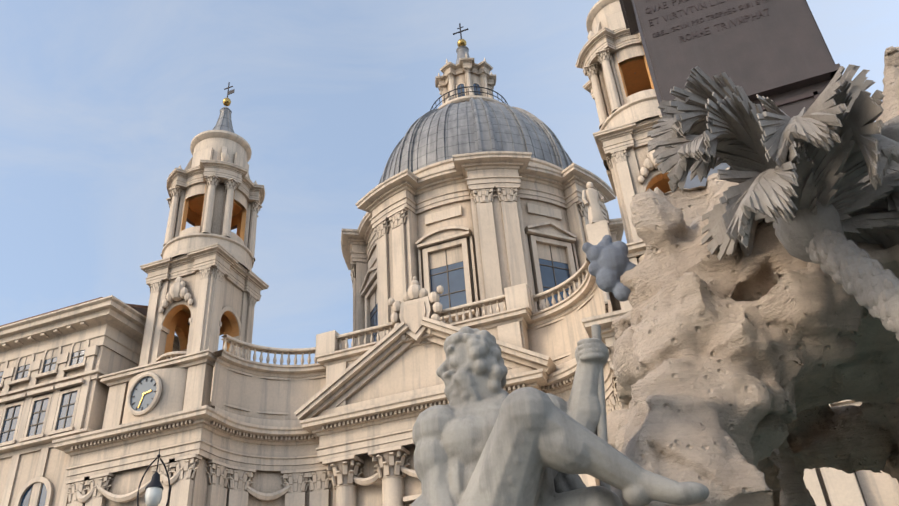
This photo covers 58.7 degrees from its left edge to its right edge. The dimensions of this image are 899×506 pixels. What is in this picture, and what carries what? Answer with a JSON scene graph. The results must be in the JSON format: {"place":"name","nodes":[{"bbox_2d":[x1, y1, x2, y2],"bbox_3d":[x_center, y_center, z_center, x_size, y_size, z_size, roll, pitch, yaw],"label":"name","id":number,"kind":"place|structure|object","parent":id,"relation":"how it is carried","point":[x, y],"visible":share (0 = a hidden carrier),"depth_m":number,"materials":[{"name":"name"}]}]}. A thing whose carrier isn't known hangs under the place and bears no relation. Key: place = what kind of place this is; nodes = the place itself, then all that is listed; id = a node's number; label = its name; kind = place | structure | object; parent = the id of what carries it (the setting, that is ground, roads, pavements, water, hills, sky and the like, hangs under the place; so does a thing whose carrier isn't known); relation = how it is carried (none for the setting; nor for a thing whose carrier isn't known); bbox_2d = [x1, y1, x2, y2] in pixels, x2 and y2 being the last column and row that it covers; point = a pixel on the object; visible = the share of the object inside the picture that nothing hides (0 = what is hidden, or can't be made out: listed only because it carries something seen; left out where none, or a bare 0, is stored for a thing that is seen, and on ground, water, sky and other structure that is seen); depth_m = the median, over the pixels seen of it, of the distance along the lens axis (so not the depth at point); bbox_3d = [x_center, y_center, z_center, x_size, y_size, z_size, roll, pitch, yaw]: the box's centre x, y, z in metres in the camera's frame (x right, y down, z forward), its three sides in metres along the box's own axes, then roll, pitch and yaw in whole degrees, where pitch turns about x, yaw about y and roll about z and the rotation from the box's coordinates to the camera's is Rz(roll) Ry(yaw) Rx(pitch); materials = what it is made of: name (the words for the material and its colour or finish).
{"place":"outdoors","nodes":[
{"label":"outdoors","id":0,"kind":"place"},
{"bbox_2d":[0,0,898,364],"label":"sky","id":1,"kind":"structure","parent":0,"point":[101,101],"materials":[{"name":"blue"}]},
{"bbox_2d":[52,0,865,505],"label":"church","id":2,"kind":"structure","parent":0,"point":[482,208],"depth_m":41.01,"materials":[{"name":"stone"}]},
{"bbox_3d":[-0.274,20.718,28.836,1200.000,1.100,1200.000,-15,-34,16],"label":"piazza ground","id":3,"kind":"structure","parent":0,"visible":0},
{"bbox_2d":[0,295,178,505],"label":"building","id":4,"kind":"structure","parent":3,"relation":"on","point":[55,364],"depth_m":42.40,"materials":[{"name":"stone"}]},
{"bbox_2d":[137,449,170,505],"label":"street lamp","id":5,"kind":"object","parent":3,"relation":"on","point":[154,488],"visible":1,"depth_m":16.06,"materials":[{"name":"grey metal"}]},
{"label":"fountain basin","id":6,"kind":"structure","parent":3,"relation":"on","visible":0},
{"bbox_2d":[606,46,898,505],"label":"fountain rock","id":7,"kind":"object","parent":6,"relation":"on","point":[737,373],"visible":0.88,"depth_m":8.03,"materials":[{"name":"beige stone"}]},
{"bbox_2d":[411,326,709,505],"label":"statue","id":8,"kind":"object","parent":7,"relation":"on","point":[482,438],"visible":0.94,"depth_m":6.20,"materials":[{"name":"stone"}]},
{"bbox_2d":[591,324,610,489],"bbox_3d":[1.260,1.553,6.575,0.318,2.083,0.084,-17,-35,18],"label":"oar","id":9,"kind":"object","parent":8,"relation":"attached to","point":[602,423],"visible":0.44,"depth_m":6.71,"materials":[{"name":"stone"}]},
{"bbox_2d":[582,235,635,301],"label":"fountain sculpture arms","id":10,"kind":"object","parent":7,"relation":"attached to","point":[610,262],"visible":0.9,"depth_m":9.57},
{"bbox_2d":[619,0,840,188],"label":"obelisk","id":11,"kind":"object","parent":7,"relation":"on","point":[777,52],"visible":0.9,"depth_m":13.42,"materials":[{"name":"stone"}]},
{"bbox_2d":[647,64,898,340],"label":"palm tree","id":12,"kind":"object","parent":7,"relation":"on","point":[818,179],"visible":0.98,"depth_m":7.19,"materials":[{"name":"stone"}]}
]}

